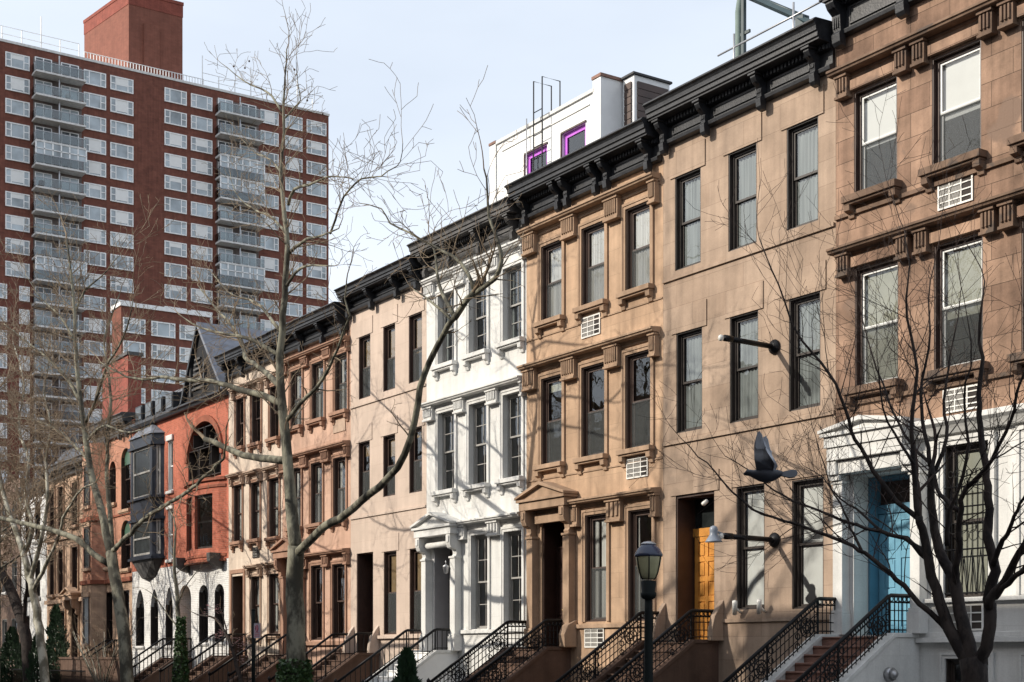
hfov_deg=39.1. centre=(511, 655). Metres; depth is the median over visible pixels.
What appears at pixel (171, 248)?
window
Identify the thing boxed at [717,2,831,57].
roof railing
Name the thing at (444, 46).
sky
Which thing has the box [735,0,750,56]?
pergola post
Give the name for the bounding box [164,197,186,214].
window
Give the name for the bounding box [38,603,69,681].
conifer shrub
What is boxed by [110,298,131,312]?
window
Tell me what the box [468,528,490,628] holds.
window
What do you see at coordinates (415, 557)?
window
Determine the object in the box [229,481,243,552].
window
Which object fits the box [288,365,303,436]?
window
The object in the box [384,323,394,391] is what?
window
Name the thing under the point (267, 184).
window
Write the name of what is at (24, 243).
window
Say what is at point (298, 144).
window
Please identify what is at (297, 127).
window
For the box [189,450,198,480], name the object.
window
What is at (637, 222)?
window
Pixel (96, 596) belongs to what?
row house
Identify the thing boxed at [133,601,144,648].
window
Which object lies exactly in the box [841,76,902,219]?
window
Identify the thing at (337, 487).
window
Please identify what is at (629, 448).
window
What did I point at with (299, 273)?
window
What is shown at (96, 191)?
window
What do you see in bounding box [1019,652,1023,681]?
window
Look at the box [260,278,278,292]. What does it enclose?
window
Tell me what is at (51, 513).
window
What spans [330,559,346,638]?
window
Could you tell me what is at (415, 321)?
window
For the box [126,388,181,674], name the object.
row house
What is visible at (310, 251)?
window
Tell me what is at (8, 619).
house
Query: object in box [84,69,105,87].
window
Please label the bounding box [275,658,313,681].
ivy
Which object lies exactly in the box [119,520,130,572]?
window
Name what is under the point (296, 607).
plane tree
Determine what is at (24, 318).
window
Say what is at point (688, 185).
window
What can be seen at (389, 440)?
window
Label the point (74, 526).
window
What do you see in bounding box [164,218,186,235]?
window
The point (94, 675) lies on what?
bare shrub
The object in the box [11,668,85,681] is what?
area railing
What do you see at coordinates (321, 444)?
row house
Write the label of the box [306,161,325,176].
window
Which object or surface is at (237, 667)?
magnolia
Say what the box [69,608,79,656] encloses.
window
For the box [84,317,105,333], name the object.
window
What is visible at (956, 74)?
window
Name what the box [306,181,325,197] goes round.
window
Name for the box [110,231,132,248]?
window
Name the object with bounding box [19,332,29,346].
window
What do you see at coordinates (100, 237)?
window
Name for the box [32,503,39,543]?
window
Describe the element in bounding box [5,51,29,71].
window
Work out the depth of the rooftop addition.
42.53 m
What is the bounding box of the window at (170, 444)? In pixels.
[168,440,172,490]
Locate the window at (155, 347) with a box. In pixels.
[151,343,174,360]
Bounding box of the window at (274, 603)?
[264,570,279,644]
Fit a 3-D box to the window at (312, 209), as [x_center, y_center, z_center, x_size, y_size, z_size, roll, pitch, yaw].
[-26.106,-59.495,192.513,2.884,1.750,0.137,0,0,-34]
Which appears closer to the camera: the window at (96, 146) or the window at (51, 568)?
the window at (51, 568)
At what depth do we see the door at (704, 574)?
33.98 m
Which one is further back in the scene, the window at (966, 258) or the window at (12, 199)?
the window at (12, 199)
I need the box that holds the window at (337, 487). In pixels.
[329,452,347,531]
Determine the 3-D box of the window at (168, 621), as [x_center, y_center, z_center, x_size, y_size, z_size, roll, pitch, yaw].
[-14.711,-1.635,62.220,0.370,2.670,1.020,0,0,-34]
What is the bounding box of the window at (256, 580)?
[246,573,261,644]
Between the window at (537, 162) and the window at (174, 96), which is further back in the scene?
the window at (174, 96)
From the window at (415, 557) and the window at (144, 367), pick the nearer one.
the window at (415, 557)
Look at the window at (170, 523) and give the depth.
62.27 m
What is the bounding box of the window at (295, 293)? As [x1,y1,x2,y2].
[288,282,302,296]
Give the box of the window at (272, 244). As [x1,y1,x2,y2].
[260,235,278,251]
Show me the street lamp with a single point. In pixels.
(648, 555)
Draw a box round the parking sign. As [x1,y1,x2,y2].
[251,609,260,681]
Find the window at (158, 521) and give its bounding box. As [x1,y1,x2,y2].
[156,519,160,553]
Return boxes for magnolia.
[183,597,256,681]
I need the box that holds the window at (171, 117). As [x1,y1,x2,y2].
[164,109,186,127]
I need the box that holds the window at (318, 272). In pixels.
[306,264,325,279]
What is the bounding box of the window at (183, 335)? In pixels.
[179,324,194,340]
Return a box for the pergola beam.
[749,0,809,26]
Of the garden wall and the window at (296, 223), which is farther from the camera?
the window at (296, 223)
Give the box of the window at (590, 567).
[581,507,609,621]
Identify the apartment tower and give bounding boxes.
[0,0,329,481]
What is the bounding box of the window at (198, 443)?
[193,427,207,449]
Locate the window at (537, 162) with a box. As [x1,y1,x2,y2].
[524,142,547,175]
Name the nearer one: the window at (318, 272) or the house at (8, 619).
the house at (8, 619)
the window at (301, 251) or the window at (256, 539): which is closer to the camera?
the window at (256, 539)
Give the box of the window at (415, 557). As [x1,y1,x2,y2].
[410,548,421,633]
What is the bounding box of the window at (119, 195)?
[110,187,132,204]
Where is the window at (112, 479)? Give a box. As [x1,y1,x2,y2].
[106,461,116,506]
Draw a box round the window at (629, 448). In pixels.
[616,343,654,467]
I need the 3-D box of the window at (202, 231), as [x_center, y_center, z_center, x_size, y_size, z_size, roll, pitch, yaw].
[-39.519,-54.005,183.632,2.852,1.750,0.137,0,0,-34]
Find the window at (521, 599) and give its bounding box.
[500,524,524,624]
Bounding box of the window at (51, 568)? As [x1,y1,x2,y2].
[46,549,55,598]
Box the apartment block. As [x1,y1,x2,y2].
[111,301,210,404]
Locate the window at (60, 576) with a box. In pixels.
[55,546,64,597]
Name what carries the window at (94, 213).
in the apartment tower
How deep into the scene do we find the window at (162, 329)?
155.00 m
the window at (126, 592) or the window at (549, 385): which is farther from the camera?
the window at (126, 592)
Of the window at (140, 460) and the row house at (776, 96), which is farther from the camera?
the window at (140, 460)
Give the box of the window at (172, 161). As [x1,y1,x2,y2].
[164,153,186,170]
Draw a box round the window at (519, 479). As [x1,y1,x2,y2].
[494,386,524,494]
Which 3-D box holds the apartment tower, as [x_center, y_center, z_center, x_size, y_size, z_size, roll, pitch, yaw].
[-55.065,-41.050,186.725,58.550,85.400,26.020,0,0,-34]
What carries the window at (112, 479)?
in the row house at (96, 596)
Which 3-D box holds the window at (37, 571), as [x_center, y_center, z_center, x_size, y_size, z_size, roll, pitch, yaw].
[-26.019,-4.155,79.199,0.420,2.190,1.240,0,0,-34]
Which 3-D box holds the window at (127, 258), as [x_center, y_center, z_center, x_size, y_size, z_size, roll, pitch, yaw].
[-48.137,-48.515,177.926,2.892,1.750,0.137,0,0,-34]
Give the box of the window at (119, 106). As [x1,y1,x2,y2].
[110,97,132,115]
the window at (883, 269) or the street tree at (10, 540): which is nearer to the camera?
the window at (883, 269)
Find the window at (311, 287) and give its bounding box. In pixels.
[306,284,325,300]
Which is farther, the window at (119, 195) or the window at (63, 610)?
the window at (119, 195)
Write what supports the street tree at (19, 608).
on the sidewalk
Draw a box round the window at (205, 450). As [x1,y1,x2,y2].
[199,446,217,477]
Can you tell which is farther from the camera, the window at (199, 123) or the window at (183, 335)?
the window at (199, 123)
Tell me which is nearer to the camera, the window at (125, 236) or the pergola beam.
the pergola beam
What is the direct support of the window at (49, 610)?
in the row house at (64, 589)
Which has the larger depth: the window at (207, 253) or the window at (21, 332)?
the window at (207, 253)
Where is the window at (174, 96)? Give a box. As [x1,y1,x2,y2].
[164,87,186,105]
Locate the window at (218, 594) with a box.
[212,584,224,645]
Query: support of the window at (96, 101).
in the apartment tower
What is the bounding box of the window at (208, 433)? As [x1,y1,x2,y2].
[205,424,217,445]
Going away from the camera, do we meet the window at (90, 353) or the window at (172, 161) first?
the window at (90, 353)
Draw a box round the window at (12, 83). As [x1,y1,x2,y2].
[5,74,29,94]
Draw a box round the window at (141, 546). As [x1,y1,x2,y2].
[133,520,149,556]
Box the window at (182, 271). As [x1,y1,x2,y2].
[164,262,186,279]
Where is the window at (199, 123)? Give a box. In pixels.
[191,115,211,132]
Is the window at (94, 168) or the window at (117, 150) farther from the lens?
the window at (117, 150)
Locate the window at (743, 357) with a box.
[730,310,757,422]
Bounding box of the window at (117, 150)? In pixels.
[110,142,132,160]
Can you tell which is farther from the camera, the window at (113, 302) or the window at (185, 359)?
the window at (113, 302)
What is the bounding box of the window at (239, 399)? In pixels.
[232,394,244,458]
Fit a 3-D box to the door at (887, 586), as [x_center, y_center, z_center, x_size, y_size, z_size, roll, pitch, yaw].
[7.981,-1.675,29.086,0.075,2.450,1.450,0,0,-34]
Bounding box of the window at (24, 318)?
[19,309,29,324]
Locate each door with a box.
[371,579,372,631]
[449,568,449,633]
[557,547,562,646]
[695,536,713,638]
[879,512,909,633]
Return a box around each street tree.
[0,363,58,674]
[0,380,26,547]
[0,460,57,571]
[1,525,37,681]
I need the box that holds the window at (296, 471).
[284,463,302,537]
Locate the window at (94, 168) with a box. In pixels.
[84,160,105,177]
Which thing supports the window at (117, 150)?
in the apartment tower
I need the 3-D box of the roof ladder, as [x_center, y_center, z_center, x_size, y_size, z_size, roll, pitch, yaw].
[1.044,-14.706,43.298,0.694,5.111,0.488,0,0,-34]
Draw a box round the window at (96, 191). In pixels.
[84,182,105,199]
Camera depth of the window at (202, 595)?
59.34 m
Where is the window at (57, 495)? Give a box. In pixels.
[56,482,64,530]
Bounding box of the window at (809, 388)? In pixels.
[789,291,819,410]
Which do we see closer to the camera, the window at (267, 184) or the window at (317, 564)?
the window at (317, 564)
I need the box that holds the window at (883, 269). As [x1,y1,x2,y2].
[842,259,903,410]
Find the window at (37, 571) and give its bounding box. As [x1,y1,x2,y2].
[35,560,40,599]
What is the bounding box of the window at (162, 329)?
[151,321,174,338]
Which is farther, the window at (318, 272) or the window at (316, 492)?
the window at (318, 272)
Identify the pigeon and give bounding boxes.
[743,431,797,482]
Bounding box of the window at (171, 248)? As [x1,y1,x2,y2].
[164,240,186,257]
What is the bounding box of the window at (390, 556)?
[384,551,395,634]
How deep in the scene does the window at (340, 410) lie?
48.87 m
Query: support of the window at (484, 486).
in the row house at (469, 530)
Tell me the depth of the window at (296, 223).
190.88 m
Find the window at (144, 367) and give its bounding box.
[141,365,145,380]
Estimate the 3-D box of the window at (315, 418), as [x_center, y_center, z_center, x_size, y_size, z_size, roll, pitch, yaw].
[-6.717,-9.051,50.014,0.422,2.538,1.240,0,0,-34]
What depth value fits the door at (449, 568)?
43.56 m
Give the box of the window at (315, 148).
[306,140,325,156]
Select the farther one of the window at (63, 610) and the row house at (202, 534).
the window at (63, 610)
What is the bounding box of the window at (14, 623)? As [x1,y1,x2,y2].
[12,619,16,649]
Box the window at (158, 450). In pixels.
[156,444,160,493]
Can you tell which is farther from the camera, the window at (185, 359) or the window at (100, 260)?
the window at (100, 260)
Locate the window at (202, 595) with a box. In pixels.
[196,585,208,645]
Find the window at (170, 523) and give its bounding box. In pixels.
[168,509,172,558]
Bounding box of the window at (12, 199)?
[5,191,29,209]
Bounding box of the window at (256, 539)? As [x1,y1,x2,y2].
[246,478,261,550]
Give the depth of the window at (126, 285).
177.88 m
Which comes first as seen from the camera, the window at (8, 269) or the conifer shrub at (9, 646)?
the conifer shrub at (9, 646)
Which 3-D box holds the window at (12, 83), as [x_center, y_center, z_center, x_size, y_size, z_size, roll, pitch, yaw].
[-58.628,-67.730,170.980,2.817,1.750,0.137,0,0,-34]
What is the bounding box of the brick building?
[100,351,142,420]
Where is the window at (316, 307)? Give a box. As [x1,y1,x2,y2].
[306,305,319,313]
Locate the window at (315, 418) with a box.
[305,356,325,433]
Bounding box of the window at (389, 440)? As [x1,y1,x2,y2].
[384,434,394,496]
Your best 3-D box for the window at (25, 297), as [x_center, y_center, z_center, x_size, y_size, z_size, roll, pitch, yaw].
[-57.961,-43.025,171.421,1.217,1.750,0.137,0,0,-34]
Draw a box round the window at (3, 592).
[1,561,6,594]
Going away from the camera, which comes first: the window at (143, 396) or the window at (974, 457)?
the window at (974, 457)
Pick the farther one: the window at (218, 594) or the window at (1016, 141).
the window at (218, 594)
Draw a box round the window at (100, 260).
[84,250,105,266]
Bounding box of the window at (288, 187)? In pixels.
[285,177,302,192]
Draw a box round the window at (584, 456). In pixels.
[572,356,608,474]
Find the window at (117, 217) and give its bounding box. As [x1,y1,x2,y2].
[110,209,132,226]
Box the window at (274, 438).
[265,383,280,450]
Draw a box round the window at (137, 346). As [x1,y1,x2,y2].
[123,340,145,357]
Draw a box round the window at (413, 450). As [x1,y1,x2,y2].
[410,426,421,492]
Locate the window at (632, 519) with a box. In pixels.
[624,502,655,620]
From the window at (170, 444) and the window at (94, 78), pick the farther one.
the window at (94, 78)
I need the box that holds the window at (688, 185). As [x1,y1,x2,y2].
[675,167,700,269]
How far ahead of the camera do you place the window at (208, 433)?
58.82 m
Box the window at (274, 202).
[260,194,278,209]
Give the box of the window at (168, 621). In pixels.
[164,597,172,648]
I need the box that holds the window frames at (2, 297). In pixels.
[0,283,101,478]
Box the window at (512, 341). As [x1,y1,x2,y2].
[494,257,524,358]
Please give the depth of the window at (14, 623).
83.60 m
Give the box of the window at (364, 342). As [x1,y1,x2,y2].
[359,334,369,398]
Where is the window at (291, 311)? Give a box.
[286,302,302,316]
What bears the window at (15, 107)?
in the apartment tower
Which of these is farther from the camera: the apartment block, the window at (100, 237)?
the window at (100, 237)
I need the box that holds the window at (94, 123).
[84,114,105,132]
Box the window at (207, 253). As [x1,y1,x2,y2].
[191,245,211,261]
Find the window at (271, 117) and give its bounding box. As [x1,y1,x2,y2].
[260,109,278,125]
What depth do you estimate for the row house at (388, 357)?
46.05 m
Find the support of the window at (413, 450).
in the row house at (388, 357)
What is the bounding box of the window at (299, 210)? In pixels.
[285,198,302,213]
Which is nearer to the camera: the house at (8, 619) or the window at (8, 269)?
the house at (8, 619)
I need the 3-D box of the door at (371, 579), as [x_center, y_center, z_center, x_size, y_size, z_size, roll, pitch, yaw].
[-4.409,-1.285,47.363,0.155,2.530,0.950,0,0,-34]
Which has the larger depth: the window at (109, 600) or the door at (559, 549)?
the window at (109, 600)
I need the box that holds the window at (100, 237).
[84,227,105,244]
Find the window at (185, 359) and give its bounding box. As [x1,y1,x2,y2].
[179,347,190,362]
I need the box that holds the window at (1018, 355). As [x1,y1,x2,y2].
[1006,220,1023,379]
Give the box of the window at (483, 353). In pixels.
[461,271,489,370]
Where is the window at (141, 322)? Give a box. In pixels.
[123,317,145,334]
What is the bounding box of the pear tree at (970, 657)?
[626,65,1023,681]
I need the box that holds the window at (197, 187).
[191,180,211,197]
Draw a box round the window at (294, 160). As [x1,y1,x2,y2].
[285,156,302,172]
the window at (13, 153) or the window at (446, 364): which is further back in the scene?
the window at (13, 153)
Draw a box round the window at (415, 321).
[409,312,421,382]
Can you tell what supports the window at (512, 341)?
in the row house at (469, 530)
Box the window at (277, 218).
[260,214,278,230]
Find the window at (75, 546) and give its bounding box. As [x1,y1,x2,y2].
[70,543,78,590]
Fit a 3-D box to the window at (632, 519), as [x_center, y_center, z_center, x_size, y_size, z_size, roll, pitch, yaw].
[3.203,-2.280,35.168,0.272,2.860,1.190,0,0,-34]
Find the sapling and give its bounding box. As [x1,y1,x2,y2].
[122,480,216,679]
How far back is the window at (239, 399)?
56.01 m
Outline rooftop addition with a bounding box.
[489,72,622,203]
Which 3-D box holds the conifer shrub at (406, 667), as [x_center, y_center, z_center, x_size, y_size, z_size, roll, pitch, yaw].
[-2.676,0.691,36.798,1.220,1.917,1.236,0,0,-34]
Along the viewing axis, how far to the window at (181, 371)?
156.14 m
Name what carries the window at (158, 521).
in the row house at (151, 561)
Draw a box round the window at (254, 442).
[246,389,261,452]
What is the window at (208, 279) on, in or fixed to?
in the apartment tower
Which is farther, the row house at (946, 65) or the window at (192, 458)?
the window at (192, 458)
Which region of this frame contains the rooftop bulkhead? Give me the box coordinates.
[621,71,671,125]
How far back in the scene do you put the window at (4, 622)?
85.49 m
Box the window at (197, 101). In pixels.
[191,93,211,111]
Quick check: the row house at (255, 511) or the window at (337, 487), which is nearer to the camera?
the window at (337, 487)
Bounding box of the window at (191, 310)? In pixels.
[191,310,211,323]
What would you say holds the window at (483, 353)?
in the row house at (469, 530)
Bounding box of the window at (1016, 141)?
[1006,20,1023,163]
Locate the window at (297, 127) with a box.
[285,114,302,130]
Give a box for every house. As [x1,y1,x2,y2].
[0,478,39,666]
[18,480,46,680]
[39,441,91,656]
[80,412,134,656]
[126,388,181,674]
[132,322,267,681]
[159,333,281,681]
[208,301,350,681]
[268,255,426,681]
[334,197,526,681]
[426,117,662,681]
[555,17,835,681]
[723,0,1023,681]
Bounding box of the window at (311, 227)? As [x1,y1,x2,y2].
[306,222,325,238]
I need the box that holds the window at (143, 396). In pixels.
[141,388,145,403]
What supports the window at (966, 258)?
in the row house at (946, 65)
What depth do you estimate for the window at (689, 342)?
33.87 m
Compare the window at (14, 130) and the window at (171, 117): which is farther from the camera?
the window at (171, 117)
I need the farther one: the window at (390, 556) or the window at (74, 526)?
the window at (74, 526)
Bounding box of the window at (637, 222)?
[616,194,654,310]
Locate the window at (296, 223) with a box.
[287,219,302,234]
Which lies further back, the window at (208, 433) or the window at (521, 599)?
the window at (208, 433)
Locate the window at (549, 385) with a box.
[532,368,565,480]
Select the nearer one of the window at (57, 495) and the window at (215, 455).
the window at (215, 455)
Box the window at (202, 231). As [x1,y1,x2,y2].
[191,223,211,239]
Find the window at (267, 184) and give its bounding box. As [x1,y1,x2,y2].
[260,173,278,188]
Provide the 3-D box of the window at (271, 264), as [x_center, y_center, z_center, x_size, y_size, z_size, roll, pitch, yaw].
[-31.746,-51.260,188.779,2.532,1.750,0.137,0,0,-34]
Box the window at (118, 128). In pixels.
[110,120,132,138]
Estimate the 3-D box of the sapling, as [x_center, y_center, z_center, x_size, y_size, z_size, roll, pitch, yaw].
[-13.008,-2.575,54.716,1.354,8.453,8.545,0,0,-32]
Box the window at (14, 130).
[5,121,29,140]
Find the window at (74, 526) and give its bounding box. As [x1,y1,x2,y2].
[68,478,78,529]
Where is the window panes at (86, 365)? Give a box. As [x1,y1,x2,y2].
[0,284,101,481]
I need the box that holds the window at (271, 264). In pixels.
[260,256,278,271]
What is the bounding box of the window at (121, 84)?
[110,75,132,93]
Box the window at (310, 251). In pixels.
[306,243,325,259]
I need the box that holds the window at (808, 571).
[792,477,823,608]
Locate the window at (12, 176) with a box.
[5,167,29,186]
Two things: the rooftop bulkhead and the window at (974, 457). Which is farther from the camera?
the rooftop bulkhead
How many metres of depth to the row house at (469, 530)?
41.74 m
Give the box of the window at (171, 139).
[164,131,186,148]
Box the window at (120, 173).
[110,164,132,182]
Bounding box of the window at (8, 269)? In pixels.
[5,261,29,278]
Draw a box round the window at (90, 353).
[84,340,105,356]
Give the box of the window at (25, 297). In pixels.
[19,286,29,301]
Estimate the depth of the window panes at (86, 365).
170.23 m
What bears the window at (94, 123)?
in the apartment tower
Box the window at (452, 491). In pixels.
[430,405,457,505]
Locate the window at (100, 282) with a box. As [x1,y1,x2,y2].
[84,273,105,289]
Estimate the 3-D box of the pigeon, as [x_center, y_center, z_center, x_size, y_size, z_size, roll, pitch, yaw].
[1.882,-1.442,10.494,0.284,0.363,0.334,0,0,-34]
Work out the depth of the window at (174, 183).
181.70 m
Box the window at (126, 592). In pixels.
[117,590,128,646]
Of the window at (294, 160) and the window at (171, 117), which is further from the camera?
the window at (294, 160)
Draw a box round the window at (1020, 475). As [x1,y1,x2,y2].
[1016,425,1023,594]
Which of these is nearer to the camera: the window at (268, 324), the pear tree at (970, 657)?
the pear tree at (970, 657)
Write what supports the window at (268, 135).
in the apartment tower
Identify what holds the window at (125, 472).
in the row house at (96, 596)
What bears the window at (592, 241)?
in the row house at (592, 252)
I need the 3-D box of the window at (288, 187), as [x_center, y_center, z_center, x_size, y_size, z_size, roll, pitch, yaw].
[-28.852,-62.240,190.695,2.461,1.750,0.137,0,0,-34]
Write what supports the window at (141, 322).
in the apartment block
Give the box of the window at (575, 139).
[560,120,585,157]
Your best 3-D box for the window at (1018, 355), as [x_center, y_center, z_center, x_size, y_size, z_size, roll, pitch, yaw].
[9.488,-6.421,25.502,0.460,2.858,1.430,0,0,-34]
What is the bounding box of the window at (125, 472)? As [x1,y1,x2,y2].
[118,448,129,514]
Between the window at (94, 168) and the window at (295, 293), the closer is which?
the window at (94, 168)
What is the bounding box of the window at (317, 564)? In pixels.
[309,561,324,639]
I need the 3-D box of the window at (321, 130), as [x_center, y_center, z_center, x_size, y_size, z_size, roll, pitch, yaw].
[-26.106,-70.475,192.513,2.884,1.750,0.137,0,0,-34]
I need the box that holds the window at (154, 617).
[148,589,158,648]
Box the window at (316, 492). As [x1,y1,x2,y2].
[304,458,323,535]
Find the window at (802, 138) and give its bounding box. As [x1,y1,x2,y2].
[787,116,817,229]
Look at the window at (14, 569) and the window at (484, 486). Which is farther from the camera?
the window at (14, 569)
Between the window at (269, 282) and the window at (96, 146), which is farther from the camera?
the window at (269, 282)
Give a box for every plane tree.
[0,189,231,681]
[0,273,113,681]
[66,1,529,681]
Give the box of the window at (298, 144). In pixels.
[285,135,302,151]
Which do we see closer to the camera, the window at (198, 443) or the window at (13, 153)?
the window at (198, 443)
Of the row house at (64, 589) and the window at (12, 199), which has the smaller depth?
the row house at (64, 589)
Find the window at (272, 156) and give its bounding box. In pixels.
[260,151,278,166]
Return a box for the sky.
[0,0,830,302]
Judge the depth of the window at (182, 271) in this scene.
181.74 m
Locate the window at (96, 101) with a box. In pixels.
[84,92,105,110]
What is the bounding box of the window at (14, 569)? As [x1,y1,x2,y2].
[12,560,16,589]
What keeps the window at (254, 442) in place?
in the row house at (255, 511)
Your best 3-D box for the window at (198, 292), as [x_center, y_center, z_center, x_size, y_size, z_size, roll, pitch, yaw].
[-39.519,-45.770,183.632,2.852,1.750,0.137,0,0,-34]
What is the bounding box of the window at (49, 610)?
[48,609,55,650]
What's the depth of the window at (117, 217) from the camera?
177.88 m
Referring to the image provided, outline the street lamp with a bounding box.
[634,541,662,681]
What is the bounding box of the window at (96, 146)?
[84,137,105,155]
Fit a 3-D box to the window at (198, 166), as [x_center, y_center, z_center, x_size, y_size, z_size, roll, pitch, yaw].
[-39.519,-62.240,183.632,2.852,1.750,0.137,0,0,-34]
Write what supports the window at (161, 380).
in the apartment block
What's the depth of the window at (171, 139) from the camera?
181.70 m
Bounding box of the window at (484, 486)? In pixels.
[461,395,489,500]
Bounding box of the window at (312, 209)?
[306,202,325,218]
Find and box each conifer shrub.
[0,626,21,681]
[25,633,49,681]
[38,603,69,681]
[392,646,422,681]
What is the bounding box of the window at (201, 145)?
[191,136,211,154]
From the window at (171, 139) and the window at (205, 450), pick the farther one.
the window at (171, 139)
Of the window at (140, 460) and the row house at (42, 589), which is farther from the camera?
the row house at (42, 589)
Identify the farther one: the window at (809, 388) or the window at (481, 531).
the window at (481, 531)
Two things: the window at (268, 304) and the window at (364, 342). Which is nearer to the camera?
the window at (364, 342)
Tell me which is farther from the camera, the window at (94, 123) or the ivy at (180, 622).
the window at (94, 123)
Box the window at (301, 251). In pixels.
[290,240,302,255]
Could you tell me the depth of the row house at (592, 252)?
36.99 m
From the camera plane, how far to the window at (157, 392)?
154.58 m
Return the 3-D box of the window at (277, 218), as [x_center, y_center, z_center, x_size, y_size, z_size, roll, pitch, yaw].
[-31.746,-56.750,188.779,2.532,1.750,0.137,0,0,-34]
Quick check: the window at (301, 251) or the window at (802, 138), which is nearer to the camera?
the window at (802, 138)
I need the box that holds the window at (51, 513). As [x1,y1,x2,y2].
[48,487,55,534]
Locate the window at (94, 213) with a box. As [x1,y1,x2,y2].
[84,204,105,222]
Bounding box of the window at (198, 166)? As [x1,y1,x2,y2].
[191,158,211,175]
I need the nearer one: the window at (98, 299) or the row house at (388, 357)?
the row house at (388, 357)
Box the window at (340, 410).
[328,348,349,425]
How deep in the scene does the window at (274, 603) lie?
53.42 m
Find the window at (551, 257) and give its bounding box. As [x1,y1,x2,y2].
[532,233,565,338]
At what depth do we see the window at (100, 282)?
176.19 m
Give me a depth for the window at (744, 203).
32.36 m
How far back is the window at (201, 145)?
183.62 m
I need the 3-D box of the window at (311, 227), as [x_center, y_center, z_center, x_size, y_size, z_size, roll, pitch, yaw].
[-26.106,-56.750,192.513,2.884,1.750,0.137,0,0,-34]
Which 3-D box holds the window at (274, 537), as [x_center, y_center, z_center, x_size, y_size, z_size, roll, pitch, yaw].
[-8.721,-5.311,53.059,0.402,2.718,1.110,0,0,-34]
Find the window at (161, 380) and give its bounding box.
[151,367,174,383]
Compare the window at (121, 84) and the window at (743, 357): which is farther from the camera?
the window at (121, 84)
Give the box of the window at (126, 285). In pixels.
[110,276,132,292]
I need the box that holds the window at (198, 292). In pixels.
[191,288,211,304]
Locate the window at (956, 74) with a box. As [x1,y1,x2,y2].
[918,40,986,193]
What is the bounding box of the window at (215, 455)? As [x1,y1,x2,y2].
[211,445,220,474]
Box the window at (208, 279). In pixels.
[191,266,211,282]
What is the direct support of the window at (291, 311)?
in the apartment tower
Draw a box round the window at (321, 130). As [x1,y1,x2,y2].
[306,119,325,136]
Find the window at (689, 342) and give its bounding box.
[677,327,701,432]
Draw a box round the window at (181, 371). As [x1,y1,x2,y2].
[179,370,185,384]
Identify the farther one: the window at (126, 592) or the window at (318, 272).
the window at (318, 272)
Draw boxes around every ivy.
[171,616,190,681]
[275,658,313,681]
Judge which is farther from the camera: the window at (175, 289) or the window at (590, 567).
the window at (175, 289)
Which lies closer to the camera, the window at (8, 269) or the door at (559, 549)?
the door at (559, 549)
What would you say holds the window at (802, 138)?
in the row house at (776, 96)
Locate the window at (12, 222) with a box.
[5,214,29,232]
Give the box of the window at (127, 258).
[110,254,132,271]
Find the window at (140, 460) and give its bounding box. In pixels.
[133,446,149,498]
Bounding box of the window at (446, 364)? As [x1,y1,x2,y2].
[430,285,457,380]
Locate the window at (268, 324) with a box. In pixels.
[260,319,278,330]
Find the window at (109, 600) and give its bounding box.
[103,592,112,652]
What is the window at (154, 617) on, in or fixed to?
in the row house at (151, 561)
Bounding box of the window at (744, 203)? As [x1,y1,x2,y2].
[729,143,756,250]
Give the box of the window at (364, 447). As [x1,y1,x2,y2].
[359,440,369,499]
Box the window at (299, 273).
[289,261,302,275]
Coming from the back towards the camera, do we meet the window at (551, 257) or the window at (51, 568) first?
the window at (51, 568)
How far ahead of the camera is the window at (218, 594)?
57.92 m
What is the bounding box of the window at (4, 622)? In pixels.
[2,619,6,643]
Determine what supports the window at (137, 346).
in the apartment block
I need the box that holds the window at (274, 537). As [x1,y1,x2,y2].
[264,474,280,548]
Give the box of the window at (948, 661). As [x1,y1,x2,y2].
[939,652,994,681]
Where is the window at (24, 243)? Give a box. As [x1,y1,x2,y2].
[5,237,29,255]
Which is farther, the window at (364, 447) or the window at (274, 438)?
the window at (274, 438)
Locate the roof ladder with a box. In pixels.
[533,76,560,170]
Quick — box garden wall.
[50,657,119,681]
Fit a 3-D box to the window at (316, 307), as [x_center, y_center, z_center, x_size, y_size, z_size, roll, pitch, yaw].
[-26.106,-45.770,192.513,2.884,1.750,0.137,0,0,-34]
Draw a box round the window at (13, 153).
[5,144,29,163]
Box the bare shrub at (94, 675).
[59,603,141,681]
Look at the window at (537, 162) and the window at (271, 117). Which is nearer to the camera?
the window at (537, 162)
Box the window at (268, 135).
[260,130,278,146]
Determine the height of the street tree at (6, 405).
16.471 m
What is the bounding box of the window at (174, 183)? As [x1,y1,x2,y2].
[164,175,186,192]
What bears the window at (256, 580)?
in the row house at (255, 511)
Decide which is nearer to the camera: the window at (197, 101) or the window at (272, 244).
the window at (197, 101)
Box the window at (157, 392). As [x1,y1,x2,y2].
[151,389,171,400]
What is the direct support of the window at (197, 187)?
in the apartment tower
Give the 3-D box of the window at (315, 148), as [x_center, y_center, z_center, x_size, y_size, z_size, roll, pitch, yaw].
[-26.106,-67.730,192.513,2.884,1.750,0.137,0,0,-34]
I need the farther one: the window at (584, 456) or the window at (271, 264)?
the window at (271, 264)
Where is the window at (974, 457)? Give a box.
[935,430,996,597]
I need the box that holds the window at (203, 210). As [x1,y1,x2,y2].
[191,201,211,218]
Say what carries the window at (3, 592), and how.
in the house at (8, 619)
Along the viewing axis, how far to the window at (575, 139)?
42.19 m
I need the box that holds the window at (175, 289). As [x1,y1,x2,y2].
[164,284,186,300]
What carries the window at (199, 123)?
in the apartment tower
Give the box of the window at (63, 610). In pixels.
[57,608,65,656]
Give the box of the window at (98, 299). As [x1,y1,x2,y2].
[84,295,105,311]
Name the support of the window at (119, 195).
in the apartment tower
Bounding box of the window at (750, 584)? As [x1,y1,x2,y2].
[737,484,764,609]
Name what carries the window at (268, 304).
in the apartment tower
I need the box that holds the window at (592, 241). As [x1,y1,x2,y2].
[572,214,608,324]
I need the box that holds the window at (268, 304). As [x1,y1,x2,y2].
[260,298,278,313]
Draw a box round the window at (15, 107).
[5,98,29,117]
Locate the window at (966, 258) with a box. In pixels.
[920,234,988,395]
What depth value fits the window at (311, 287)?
192.43 m

